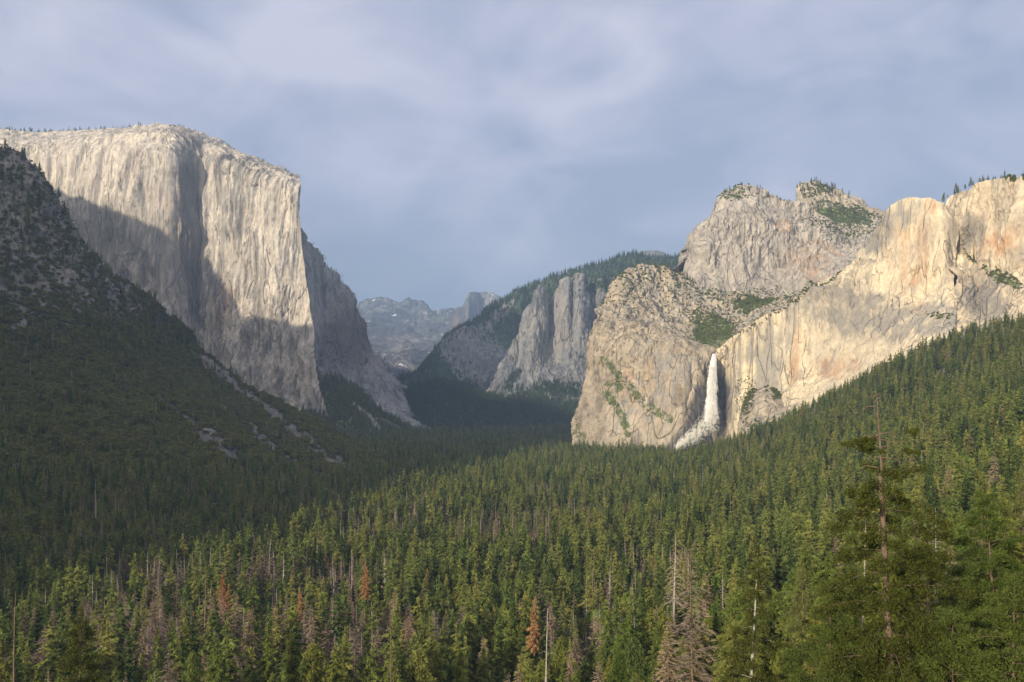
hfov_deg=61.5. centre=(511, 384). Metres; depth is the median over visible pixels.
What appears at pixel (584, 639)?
dead tree
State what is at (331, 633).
dead tree
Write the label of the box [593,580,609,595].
broadleaf tree
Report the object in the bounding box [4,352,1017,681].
ground
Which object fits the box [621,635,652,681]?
conifer tree
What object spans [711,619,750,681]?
conifer tree
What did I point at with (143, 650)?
dead tree
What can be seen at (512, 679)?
broadleaf tree
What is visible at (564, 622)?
dead tree
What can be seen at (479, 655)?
dead tree
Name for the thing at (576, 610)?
broadleaf tree
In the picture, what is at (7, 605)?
broadleaf tree
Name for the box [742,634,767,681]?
conifer tree
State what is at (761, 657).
conifer tree
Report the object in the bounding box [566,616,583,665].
dead tree
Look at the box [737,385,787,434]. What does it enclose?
rock slab
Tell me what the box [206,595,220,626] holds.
dead tree
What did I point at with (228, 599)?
dead tree
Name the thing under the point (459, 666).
conifer tree
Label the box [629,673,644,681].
conifer tree
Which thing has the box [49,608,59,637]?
dead tree
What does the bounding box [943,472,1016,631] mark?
pine tree
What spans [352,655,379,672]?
broadleaf tree
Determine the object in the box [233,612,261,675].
dead tree
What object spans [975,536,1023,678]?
conifer tree
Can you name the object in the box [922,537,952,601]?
conifer tree
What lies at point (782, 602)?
conifer tree
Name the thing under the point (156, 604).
dead tree
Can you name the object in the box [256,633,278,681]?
conifer tree
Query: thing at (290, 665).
pine tree
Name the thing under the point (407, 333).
alpine mountain
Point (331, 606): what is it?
dead tree
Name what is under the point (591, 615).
broadleaf tree
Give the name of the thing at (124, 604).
dead tree
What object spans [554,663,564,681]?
conifer tree
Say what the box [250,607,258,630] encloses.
dead tree
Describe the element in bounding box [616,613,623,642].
dead tree
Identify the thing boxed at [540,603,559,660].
dead tree
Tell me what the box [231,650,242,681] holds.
dead tree
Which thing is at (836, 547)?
dead tree
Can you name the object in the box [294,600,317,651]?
dead tree
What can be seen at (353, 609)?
dead tree
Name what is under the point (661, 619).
conifer tree
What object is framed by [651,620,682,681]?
dead tree
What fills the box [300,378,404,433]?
talus slope
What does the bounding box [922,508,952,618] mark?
dead tree
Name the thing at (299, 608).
dead tree
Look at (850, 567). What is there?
conifer tree
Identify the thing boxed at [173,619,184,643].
broadleaf tree
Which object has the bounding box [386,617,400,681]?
dead tree
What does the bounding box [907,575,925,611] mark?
conifer tree
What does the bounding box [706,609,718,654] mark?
conifer tree
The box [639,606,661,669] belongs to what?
conifer tree
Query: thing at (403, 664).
conifer tree
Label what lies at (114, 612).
dead tree
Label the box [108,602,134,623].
broadleaf tree
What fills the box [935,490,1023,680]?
pine tree
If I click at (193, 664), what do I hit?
conifer tree
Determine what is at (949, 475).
dead tree
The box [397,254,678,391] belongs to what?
wooded ridge
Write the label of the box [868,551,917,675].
conifer tree
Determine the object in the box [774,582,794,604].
conifer tree
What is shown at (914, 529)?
dead tree
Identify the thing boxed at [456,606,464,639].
dead tree
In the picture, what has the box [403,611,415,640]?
dead tree
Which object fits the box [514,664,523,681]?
dead tree
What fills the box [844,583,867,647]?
conifer tree
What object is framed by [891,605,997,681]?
pine tree
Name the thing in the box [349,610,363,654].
dead tree
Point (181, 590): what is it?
broadleaf tree
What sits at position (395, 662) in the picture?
conifer tree
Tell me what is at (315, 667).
conifer tree
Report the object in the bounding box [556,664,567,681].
conifer tree
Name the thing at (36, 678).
conifer tree
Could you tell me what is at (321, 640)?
broadleaf tree
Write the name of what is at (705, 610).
dead tree
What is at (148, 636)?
dead tree
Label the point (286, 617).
dead tree
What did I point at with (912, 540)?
conifer tree
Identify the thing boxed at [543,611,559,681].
dead tree
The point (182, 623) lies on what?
dead tree
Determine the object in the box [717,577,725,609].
dead tree
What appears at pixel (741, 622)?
conifer tree
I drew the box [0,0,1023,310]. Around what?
sky
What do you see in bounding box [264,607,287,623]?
broadleaf tree
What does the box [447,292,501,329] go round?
cleft mountain
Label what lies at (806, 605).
pine tree
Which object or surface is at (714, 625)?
conifer tree
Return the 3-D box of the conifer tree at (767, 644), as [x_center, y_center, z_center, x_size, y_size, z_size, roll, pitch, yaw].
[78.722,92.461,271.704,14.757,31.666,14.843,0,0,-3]
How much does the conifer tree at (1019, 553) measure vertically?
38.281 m
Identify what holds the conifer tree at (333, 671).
on the ground
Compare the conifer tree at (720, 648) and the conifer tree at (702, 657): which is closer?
the conifer tree at (702, 657)
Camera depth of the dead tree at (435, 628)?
480.38 m
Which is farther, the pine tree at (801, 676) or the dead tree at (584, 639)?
the dead tree at (584, 639)
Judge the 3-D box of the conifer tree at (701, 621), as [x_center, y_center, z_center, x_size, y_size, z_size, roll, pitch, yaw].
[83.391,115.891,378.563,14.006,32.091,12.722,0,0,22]
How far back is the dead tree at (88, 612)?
493.27 m
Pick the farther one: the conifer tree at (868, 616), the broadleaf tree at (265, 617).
the broadleaf tree at (265, 617)
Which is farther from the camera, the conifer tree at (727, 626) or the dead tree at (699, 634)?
the conifer tree at (727, 626)
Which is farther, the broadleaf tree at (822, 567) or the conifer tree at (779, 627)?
the broadleaf tree at (822, 567)
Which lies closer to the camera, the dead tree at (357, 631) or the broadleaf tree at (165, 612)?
the dead tree at (357, 631)
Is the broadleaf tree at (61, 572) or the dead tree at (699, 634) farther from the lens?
the broadleaf tree at (61, 572)
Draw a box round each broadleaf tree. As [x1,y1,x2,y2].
[1,600,13,622]
[51,569,66,582]
[105,656,134,680]
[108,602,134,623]
[144,606,169,632]
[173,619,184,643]
[175,588,189,601]
[180,584,202,601]
[180,600,198,616]
[194,605,222,625]
[245,606,264,618]
[256,616,273,635]
[263,580,281,601]
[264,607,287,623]
[298,634,322,648]
[309,610,329,623]
[320,575,336,591]
[328,599,347,614]
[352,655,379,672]
[481,631,493,653]
[497,650,526,677]
[508,673,520,681]
[525,658,554,679]
[550,604,579,627]
[570,617,591,646]
[588,609,603,632]
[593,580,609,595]
[600,608,625,627]
[621,591,646,613]
[626,567,644,583]
[711,573,730,597]
[811,553,836,577]
[815,544,837,553]
[959,455,974,469]
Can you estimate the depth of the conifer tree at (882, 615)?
170.84 m
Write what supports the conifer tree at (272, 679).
on the ground
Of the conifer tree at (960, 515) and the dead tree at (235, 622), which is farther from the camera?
the dead tree at (235, 622)
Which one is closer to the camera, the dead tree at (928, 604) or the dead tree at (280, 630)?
the dead tree at (928, 604)
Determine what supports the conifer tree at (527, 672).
on the ground
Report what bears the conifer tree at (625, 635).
on the ground
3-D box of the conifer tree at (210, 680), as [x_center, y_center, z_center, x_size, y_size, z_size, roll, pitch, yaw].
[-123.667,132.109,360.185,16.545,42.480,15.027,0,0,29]
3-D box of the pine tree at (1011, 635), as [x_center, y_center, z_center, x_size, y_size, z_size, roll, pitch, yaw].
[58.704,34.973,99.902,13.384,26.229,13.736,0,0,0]
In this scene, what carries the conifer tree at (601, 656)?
on the ground
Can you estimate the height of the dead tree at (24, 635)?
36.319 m
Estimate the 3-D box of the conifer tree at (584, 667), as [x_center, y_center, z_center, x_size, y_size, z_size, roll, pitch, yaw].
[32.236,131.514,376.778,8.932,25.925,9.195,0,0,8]
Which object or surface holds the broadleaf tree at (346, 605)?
on the ground
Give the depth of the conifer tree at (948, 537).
336.84 m
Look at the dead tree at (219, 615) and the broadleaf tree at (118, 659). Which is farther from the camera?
the dead tree at (219, 615)
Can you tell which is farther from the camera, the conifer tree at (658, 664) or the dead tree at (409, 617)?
the dead tree at (409, 617)
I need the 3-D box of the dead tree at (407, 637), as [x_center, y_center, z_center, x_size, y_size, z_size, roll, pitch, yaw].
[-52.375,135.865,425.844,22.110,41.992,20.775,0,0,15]
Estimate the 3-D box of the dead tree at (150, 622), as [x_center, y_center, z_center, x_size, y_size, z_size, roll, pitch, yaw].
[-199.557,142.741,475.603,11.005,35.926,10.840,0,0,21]
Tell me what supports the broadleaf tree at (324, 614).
on the ground
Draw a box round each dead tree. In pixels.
[1,638,10,669]
[11,592,17,681]
[17,610,34,656]
[27,607,39,642]
[31,625,48,680]
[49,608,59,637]
[76,601,92,638]
[92,615,104,651]
[94,481,96,520]
[110,604,123,643]
[118,639,133,665]
[121,591,132,643]
[132,623,152,679]
[140,623,153,652]
[142,630,153,678]
[143,627,154,667]
[144,598,164,657]
[144,611,155,654]
[153,594,165,634]
[153,613,166,649]
[154,609,167,652]
[155,595,168,646]
[159,647,178,681]
[161,614,173,654]
[170,666,181,681]
[176,608,189,653]
[195,570,210,659]
[200,653,208,681]
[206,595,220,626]
[210,601,231,636]
[216,572,227,612]
[217,588,229,637]
[222,584,231,624]
[228,593,246,650]
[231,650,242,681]
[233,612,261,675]
[237,611,245,649]
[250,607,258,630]
[271,605,283,649]
[274,609,286,648]
[281,594,290,640]
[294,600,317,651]
[296,586,303,627]
[301,607,322,650]
[319,622,333,666]
[322,596,335,649]
[323,614,343,657]
[344,594,359,633]
[345,601,357,643]
[346,627,362,678]
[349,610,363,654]
[353,608,359,651]
[356,632,362,656]
[357,609,369,653]
[360,560,370,601]
[373,611,381,641]
[373,629,383,681]
[377,608,389,665]
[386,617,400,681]
[387,592,401,634]
[398,617,414,658]
[400,599,414,638]
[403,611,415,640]
[424,568,430,600]
[430,612,439,642]
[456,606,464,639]
[472,636,489,681]
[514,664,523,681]
[526,597,540,655]
[539,599,557,660]
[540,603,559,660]
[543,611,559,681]
[558,611,569,643]
[564,651,576,681]
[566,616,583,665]
[568,612,579,659]
[569,634,582,674]
[581,627,589,654]
[582,614,600,657]
[583,597,589,617]
[587,613,597,648]
[588,617,604,671]
[591,660,604,681]
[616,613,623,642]
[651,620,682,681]
[659,537,689,633]
[663,549,721,681]
[669,608,681,639]
[679,615,687,642]
[680,580,717,681]
[698,572,713,610]
[702,599,708,623]
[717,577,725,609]
[831,537,844,579]
[858,521,875,628]
[908,517,922,541]
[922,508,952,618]
[926,576,930,654]
[938,464,952,496]
[947,545,957,579]
[986,452,1003,490]
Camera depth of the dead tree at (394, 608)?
500.72 m
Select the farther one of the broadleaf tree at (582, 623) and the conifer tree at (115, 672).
the broadleaf tree at (582, 623)
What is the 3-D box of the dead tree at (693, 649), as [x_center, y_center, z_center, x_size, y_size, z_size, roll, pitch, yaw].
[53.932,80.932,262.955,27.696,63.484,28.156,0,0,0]
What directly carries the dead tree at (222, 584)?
on the ground
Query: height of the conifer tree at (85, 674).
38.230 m
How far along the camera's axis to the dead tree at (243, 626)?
471.74 m
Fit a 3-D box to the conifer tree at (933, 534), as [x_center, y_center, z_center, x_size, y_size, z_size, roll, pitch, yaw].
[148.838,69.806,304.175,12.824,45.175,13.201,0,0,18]
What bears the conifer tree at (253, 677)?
on the ground
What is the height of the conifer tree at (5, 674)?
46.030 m
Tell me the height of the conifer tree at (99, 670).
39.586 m
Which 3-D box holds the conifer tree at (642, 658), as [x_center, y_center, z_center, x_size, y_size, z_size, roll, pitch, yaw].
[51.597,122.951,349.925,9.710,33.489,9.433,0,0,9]
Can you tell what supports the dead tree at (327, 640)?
on the ground
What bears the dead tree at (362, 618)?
on the ground
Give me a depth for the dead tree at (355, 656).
409.52 m
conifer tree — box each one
[0,635,15,681]
[31,667,44,681]
[55,673,65,681]
[72,654,89,681]
[91,652,104,681]
[110,667,122,681]
[147,669,167,681]
[176,651,208,681]
[204,651,226,681]
[205,637,230,681]
[246,670,261,681]
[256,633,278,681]
[267,673,274,681]
[275,655,291,681]
[294,657,314,681]
[297,642,328,681]
[325,645,346,681]
[381,654,405,681]
[398,656,410,681]
[404,648,437,681]
[428,644,446,681]
[452,649,468,681]
[459,669,468,681]
[519,661,534,681]
[528,662,549,681]
[535,661,550,681]
[549,635,570,681]
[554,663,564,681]
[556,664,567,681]
[568,661,578,680]
[570,670,580,681]
[578,655,594,681]
[591,645,607,681]
[601,655,612,681]
[607,615,643,677]
[610,631,620,661]
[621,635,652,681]
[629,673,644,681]
[632,648,647,680]
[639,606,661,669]
[644,622,665,681]
[649,604,678,672]
[655,623,677,681]
[673,636,687,678]
[680,627,719,681]
[684,635,719,676]
[693,619,717,662]
[694,612,705,634]
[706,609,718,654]
[710,604,720,637]
[711,610,728,650]
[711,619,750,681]
[712,650,722,679]
[714,632,724,660]
[716,587,755,634]
[716,617,733,657]
[732,585,759,639]
[733,611,752,646]
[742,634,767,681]
[748,631,783,665]
[752,601,783,642]
[753,588,767,620]
[755,608,778,643]
[758,641,769,677]
[767,648,783,679]
[773,614,792,652]
[773,628,795,681]
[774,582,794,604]
[779,591,800,623]
[781,568,810,638]
[782,568,795,592]
[785,602,835,681]
[790,607,809,648]
[791,541,821,603]
[801,591,854,681]
[810,550,847,614]
[810,563,824,604]
[820,570,847,613]
[842,552,862,597]
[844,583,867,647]
[858,576,881,656]
[859,552,879,582]
[866,560,921,652]
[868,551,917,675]
[872,630,897,681]
[902,536,917,548]
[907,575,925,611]
[909,529,936,600]
[920,521,945,553]
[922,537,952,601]
[925,562,950,607]
[940,512,953,547]
[943,525,957,551]
[944,518,986,604]
[948,512,987,578]
[949,561,989,681]
[949,572,983,681]
[955,508,965,526]
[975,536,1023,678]
[983,495,1019,540]
[1000,568,1023,672]
[1002,527,1023,614]
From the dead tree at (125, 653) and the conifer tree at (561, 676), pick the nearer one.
the conifer tree at (561, 676)
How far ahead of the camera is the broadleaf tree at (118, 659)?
421.49 m
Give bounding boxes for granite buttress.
[301,228,429,428]
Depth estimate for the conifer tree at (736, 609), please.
318.49 m
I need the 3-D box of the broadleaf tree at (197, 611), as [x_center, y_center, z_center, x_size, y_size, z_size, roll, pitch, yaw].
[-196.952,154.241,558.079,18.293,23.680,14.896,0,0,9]
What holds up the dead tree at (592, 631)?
on the ground
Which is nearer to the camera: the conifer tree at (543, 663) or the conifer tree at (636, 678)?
the conifer tree at (636, 678)
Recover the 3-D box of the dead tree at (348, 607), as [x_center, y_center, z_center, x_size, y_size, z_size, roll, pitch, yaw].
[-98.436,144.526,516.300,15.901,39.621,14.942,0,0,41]
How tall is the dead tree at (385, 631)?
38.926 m
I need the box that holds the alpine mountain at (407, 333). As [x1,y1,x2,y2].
[356,297,455,376]
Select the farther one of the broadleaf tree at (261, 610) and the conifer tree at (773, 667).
the broadleaf tree at (261, 610)
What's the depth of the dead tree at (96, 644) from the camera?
419.86 m
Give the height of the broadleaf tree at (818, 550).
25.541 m
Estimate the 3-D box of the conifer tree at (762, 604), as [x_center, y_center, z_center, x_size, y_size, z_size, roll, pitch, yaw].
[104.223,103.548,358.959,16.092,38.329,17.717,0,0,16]
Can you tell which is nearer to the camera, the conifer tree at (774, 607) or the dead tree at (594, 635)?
the conifer tree at (774, 607)
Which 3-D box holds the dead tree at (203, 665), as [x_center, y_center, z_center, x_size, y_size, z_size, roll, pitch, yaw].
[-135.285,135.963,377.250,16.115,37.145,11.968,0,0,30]
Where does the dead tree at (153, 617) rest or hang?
on the ground
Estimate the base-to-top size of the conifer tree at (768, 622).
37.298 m
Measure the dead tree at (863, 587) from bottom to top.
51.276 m
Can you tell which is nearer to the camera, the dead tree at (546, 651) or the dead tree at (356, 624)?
the dead tree at (546, 651)
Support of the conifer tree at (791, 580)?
on the ground
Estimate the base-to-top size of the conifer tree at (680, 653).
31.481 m
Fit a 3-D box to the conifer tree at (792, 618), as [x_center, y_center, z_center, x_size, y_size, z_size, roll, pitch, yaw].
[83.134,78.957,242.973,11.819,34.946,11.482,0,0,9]
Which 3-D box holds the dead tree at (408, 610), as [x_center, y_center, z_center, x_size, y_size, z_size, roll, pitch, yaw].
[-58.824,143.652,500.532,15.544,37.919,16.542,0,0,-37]
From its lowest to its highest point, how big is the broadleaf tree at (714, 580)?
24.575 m
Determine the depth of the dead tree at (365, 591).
559.41 m
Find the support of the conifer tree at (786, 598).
on the ground
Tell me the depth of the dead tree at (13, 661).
149.91 m
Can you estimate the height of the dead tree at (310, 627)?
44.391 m
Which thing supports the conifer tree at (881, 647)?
on the ground
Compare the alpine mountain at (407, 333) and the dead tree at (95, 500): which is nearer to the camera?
the dead tree at (95, 500)
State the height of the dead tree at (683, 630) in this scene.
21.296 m
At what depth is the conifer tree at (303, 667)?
375.14 m
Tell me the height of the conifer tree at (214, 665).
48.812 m
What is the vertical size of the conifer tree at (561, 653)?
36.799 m
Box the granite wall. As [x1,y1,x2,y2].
[712,197,958,445]
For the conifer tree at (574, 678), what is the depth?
358.01 m
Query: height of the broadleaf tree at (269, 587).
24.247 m
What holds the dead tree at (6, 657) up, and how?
on the ground
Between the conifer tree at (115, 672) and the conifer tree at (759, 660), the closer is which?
the conifer tree at (759, 660)
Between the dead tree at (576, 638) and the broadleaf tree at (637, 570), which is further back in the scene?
the broadleaf tree at (637, 570)
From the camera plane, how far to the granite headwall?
2043.66 m
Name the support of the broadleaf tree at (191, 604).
on the ground
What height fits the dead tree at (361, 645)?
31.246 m
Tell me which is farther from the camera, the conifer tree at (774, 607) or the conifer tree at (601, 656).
the conifer tree at (601, 656)
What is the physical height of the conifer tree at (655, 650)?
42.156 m
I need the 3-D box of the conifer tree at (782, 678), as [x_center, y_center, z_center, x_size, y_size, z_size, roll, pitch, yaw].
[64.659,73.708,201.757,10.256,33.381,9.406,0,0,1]
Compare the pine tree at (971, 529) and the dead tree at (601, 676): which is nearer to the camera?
the pine tree at (971, 529)
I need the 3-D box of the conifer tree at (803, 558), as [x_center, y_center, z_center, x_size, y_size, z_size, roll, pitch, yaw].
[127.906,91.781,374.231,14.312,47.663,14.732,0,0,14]
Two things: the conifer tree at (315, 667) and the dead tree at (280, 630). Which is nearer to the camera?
the conifer tree at (315, 667)
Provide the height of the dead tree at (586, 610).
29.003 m
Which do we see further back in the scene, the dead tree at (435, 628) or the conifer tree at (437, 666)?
the dead tree at (435, 628)
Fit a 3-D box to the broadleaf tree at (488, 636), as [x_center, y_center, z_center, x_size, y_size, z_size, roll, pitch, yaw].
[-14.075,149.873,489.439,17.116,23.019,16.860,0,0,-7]
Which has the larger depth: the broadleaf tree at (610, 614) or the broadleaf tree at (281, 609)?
the broadleaf tree at (281, 609)
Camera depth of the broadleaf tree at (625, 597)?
533.89 m
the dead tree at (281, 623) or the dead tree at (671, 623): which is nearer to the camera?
the dead tree at (671, 623)
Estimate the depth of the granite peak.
3192.53 m
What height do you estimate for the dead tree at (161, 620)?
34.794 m
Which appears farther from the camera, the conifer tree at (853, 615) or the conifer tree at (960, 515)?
the conifer tree at (960, 515)
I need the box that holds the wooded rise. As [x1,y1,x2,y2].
[405,381,577,426]
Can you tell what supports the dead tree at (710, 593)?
on the ground
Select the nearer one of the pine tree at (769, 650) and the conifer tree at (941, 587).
the pine tree at (769, 650)
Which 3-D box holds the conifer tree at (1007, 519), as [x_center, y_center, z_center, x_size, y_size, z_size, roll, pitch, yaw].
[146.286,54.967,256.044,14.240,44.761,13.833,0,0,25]
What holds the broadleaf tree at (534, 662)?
on the ground
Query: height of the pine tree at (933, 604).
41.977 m
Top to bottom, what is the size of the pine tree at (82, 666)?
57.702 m
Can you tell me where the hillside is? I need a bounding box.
[0,148,345,473]
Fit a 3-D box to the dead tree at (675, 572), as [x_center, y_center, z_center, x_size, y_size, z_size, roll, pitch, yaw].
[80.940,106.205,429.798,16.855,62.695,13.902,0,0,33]
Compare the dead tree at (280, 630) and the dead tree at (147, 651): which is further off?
the dead tree at (280, 630)
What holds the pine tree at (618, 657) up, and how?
on the ground
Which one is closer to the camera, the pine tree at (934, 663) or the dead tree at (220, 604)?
the pine tree at (934, 663)
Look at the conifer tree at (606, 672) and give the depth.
363.79 m
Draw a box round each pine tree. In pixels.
[55,605,111,681]
[283,631,302,681]
[606,646,628,681]
[719,537,790,681]
[778,594,859,681]
[783,561,813,668]
[807,393,982,681]
[807,616,889,681]
[876,541,998,681]
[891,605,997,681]
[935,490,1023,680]
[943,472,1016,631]
[956,572,1023,681]
[994,455,1023,600]
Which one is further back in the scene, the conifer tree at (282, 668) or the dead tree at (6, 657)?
the dead tree at (6, 657)
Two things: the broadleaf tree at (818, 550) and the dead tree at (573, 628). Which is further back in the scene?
the broadleaf tree at (818, 550)
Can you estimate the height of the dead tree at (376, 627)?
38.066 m
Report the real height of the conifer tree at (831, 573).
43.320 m
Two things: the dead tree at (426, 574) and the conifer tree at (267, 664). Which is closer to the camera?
the conifer tree at (267, 664)
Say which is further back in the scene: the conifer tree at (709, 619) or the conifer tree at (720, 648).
the conifer tree at (709, 619)
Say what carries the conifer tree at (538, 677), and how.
on the ground
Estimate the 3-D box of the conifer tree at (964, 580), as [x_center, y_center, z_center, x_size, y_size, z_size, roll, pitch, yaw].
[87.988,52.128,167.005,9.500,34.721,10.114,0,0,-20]
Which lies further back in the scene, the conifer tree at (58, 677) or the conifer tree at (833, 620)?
the conifer tree at (58, 677)
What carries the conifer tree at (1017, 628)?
on the ground
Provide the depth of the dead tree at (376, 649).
409.92 m
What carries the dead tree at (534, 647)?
on the ground
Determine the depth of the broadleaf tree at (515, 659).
406.34 m
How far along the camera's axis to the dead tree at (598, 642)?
397.68 m
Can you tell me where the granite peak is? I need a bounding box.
[673,184,871,298]
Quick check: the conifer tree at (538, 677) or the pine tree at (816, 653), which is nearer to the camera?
the pine tree at (816, 653)
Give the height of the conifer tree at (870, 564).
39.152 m
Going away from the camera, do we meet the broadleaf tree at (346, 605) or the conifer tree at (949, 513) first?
the conifer tree at (949, 513)
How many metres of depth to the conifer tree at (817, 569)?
375.54 m
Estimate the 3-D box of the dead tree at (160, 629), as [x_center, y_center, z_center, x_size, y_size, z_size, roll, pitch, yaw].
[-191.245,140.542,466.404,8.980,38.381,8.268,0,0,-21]
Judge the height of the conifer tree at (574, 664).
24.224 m
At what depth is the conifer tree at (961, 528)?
265.89 m
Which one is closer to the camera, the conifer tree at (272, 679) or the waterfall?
the conifer tree at (272, 679)
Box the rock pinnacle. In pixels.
[796,181,884,233]
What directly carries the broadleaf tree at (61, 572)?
on the ground
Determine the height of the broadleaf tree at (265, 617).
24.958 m
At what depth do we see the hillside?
1896.45 m
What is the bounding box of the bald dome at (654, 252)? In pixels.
[637,250,671,258]
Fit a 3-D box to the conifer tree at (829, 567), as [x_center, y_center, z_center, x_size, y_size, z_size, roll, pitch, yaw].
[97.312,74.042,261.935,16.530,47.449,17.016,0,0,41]
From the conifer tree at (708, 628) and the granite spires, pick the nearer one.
the conifer tree at (708, 628)
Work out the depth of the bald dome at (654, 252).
8152.97 m
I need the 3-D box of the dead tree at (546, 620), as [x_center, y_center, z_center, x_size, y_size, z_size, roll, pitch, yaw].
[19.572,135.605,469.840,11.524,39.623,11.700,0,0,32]
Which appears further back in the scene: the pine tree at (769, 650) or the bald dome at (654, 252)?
the bald dome at (654, 252)
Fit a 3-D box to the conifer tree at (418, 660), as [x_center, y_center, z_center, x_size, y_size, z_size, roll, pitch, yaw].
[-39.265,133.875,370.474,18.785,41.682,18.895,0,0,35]
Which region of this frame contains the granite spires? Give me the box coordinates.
[485,272,613,401]
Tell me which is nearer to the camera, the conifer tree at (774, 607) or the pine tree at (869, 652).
the pine tree at (869, 652)
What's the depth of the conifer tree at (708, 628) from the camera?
346.82 m
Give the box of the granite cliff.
[0,123,327,416]
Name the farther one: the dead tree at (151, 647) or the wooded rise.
the wooded rise
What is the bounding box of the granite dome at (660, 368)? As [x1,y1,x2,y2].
[571,263,799,453]
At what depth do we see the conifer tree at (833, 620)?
195.63 m
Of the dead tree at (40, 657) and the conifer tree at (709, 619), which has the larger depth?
the dead tree at (40, 657)
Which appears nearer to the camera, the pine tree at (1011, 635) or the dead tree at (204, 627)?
the pine tree at (1011, 635)
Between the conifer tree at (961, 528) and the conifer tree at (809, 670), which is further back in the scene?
the conifer tree at (961, 528)
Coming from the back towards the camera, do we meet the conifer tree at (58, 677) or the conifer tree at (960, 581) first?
the conifer tree at (58, 677)
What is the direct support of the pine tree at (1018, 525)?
on the ground
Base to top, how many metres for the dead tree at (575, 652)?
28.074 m
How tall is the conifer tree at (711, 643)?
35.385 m
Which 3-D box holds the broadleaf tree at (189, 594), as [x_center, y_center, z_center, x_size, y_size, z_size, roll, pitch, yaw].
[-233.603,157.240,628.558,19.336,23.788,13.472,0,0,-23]
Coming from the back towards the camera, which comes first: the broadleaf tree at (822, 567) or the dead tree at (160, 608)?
the dead tree at (160, 608)
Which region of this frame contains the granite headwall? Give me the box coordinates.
[945,176,1023,339]
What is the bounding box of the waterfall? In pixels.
[673,354,721,450]
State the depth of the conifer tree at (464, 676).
369.11 m
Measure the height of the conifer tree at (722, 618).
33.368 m
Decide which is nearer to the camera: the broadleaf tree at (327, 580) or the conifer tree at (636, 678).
the conifer tree at (636, 678)
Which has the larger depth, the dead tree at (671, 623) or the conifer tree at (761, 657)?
the dead tree at (671, 623)
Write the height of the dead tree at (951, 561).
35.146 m
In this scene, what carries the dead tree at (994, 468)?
on the ground
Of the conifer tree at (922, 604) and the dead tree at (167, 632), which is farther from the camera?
the dead tree at (167, 632)
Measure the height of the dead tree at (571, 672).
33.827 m
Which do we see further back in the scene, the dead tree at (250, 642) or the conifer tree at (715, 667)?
the dead tree at (250, 642)
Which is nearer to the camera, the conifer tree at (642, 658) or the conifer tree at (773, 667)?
the conifer tree at (773, 667)
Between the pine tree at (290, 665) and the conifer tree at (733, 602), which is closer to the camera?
the pine tree at (290, 665)
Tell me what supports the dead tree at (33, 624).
on the ground
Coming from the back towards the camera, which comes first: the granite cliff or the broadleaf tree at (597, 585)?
the granite cliff
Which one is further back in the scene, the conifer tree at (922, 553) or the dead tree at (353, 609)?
the dead tree at (353, 609)
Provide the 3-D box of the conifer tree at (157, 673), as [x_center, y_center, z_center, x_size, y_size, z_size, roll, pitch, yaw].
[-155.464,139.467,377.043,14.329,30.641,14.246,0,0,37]
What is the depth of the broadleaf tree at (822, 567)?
463.38 m
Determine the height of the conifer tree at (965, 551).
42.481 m
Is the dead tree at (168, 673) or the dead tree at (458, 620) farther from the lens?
the dead tree at (458, 620)
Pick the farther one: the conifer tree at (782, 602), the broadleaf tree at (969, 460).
the broadleaf tree at (969, 460)

